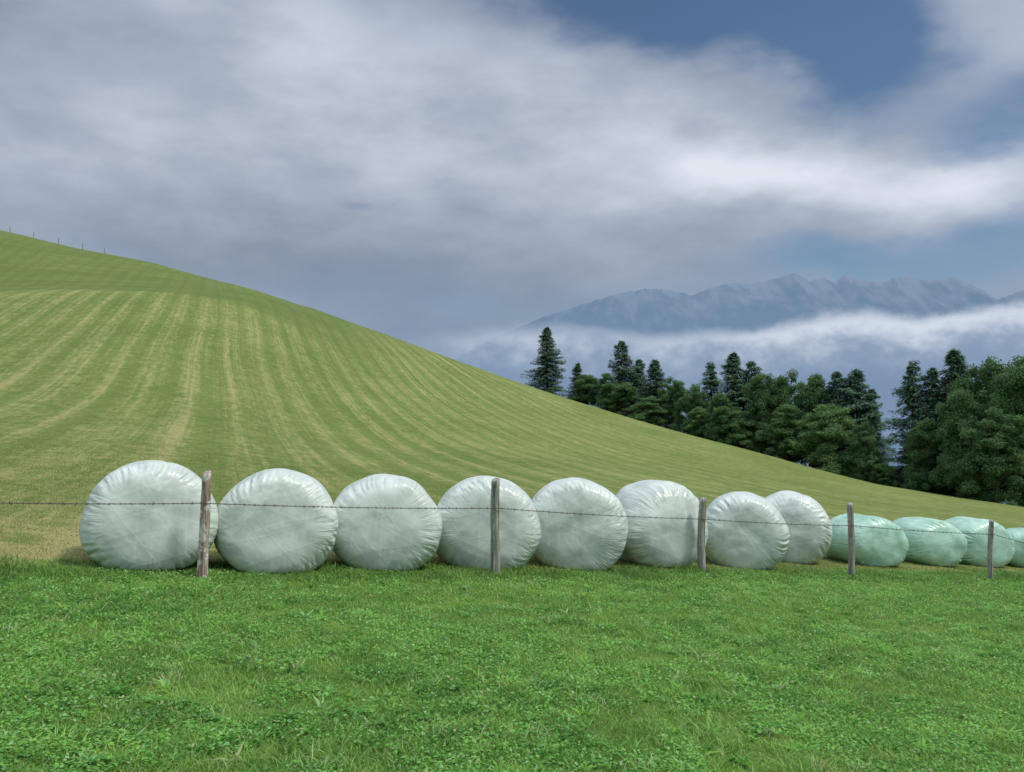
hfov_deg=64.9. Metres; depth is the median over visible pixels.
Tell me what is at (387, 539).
hay bale
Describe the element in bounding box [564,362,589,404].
spruce tree
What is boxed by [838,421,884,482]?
broadleaf tree
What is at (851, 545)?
fence post
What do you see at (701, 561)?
fence post
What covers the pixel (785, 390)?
broadleaf tree
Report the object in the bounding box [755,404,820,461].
broadleaf tree
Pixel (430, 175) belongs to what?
sky
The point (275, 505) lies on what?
barbed wire
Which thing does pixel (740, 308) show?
mountain
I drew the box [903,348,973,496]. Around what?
spruce tree
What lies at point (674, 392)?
broadleaf tree
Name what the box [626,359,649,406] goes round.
spruce tree
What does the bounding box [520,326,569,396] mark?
spruce tree
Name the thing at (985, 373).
broadleaf tree
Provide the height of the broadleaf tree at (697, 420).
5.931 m
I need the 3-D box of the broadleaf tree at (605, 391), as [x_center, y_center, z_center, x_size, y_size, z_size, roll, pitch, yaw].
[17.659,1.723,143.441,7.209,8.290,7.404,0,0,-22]
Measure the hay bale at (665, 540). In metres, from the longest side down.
1.369 x 1.268 x 1.213 m
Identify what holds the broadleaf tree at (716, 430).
on the hill
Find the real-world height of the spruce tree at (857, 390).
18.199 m
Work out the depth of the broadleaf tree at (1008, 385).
85.33 m
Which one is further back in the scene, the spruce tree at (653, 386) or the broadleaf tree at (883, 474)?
the spruce tree at (653, 386)
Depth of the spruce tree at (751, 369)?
127.14 m
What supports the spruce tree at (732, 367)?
on the hill
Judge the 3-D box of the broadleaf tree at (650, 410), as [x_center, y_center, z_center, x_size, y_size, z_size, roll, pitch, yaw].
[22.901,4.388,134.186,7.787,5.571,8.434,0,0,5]
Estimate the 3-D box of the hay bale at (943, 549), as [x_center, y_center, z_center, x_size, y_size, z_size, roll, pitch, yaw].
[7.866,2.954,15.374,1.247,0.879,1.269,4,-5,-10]
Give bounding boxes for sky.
[0,0,1023,358]
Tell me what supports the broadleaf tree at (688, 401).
on the hill
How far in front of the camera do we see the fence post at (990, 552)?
13.57 m
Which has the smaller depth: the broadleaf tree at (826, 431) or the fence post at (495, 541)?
the fence post at (495, 541)
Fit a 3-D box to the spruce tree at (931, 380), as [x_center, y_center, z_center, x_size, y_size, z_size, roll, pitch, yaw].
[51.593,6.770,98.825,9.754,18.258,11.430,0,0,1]
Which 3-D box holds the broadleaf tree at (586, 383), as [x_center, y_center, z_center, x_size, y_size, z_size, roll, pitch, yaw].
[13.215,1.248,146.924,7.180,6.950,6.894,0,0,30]
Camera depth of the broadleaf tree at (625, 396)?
139.45 m
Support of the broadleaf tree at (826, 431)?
on the hill
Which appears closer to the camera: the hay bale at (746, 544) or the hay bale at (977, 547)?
the hay bale at (746, 544)
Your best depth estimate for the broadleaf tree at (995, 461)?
82.99 m
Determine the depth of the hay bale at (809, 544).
13.22 m
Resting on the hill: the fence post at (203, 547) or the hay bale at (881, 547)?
the hay bale at (881, 547)
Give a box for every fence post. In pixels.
[197,470,210,577]
[490,478,499,574]
[697,497,705,570]
[847,502,854,574]
[987,519,993,578]
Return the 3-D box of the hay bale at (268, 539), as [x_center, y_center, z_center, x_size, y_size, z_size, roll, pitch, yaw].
[-2.484,1.402,8.509,1.250,1.056,1.245,4,-6,-17]
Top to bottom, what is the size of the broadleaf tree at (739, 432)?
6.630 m
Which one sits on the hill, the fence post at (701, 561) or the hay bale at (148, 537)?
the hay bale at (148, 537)
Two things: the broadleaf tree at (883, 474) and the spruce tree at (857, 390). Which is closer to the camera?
the broadleaf tree at (883, 474)
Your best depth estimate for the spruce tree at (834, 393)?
111.53 m
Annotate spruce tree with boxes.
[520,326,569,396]
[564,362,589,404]
[594,340,644,415]
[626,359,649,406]
[636,359,672,426]
[686,362,724,436]
[695,351,761,448]
[728,361,761,452]
[798,371,872,475]
[834,369,896,477]
[859,388,894,483]
[875,360,932,489]
[893,367,956,496]
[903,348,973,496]
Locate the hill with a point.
(110, 348)
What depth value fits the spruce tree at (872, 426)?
110.11 m
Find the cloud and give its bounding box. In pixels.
[458,304,1023,436]
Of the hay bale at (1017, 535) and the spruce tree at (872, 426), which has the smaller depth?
the hay bale at (1017, 535)
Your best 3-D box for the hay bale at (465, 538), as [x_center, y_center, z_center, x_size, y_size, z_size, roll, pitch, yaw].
[-0.334,1.681,10.027,1.356,1.121,1.262,4,-5,-4]
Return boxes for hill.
[0,230,1023,576]
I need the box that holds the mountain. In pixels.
[454,273,1023,360]
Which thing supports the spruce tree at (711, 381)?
on the hill
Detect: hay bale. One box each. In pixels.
[79,460,218,570]
[214,468,337,573]
[333,474,441,570]
[436,476,540,570]
[532,477,627,570]
[616,480,707,567]
[705,491,789,569]
[765,490,831,563]
[826,513,908,566]
[893,517,967,566]
[944,516,1014,567]
[1006,528,1023,567]
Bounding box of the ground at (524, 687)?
[0,570,1023,771]
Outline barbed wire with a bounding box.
[1,501,1023,542]
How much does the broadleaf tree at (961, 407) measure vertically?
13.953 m
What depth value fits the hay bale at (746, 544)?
11.92 m
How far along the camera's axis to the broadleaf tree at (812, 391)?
112.87 m
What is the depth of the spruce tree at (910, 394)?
99.23 m
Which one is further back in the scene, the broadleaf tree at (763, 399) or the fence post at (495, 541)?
the broadleaf tree at (763, 399)
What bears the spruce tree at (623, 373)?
on the hill
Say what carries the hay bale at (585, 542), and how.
on the hill
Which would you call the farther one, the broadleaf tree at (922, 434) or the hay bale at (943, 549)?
the broadleaf tree at (922, 434)
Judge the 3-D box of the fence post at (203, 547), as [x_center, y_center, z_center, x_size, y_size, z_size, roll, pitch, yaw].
[-2.847,1.406,7.452,0.122,1.244,0.103,0,0,0]
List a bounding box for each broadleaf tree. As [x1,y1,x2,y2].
[567,374,600,405]
[594,373,619,411]
[603,382,643,416]
[627,396,670,425]
[655,376,685,433]
[670,383,709,436]
[685,406,712,439]
[703,393,739,445]
[716,410,761,449]
[742,373,781,455]
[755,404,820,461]
[758,369,806,465]
[789,403,875,474]
[792,373,836,468]
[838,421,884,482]
[869,463,899,486]
[901,418,948,494]
[928,389,991,498]
[943,406,1023,505]
[946,356,1014,503]
[976,355,1023,506]

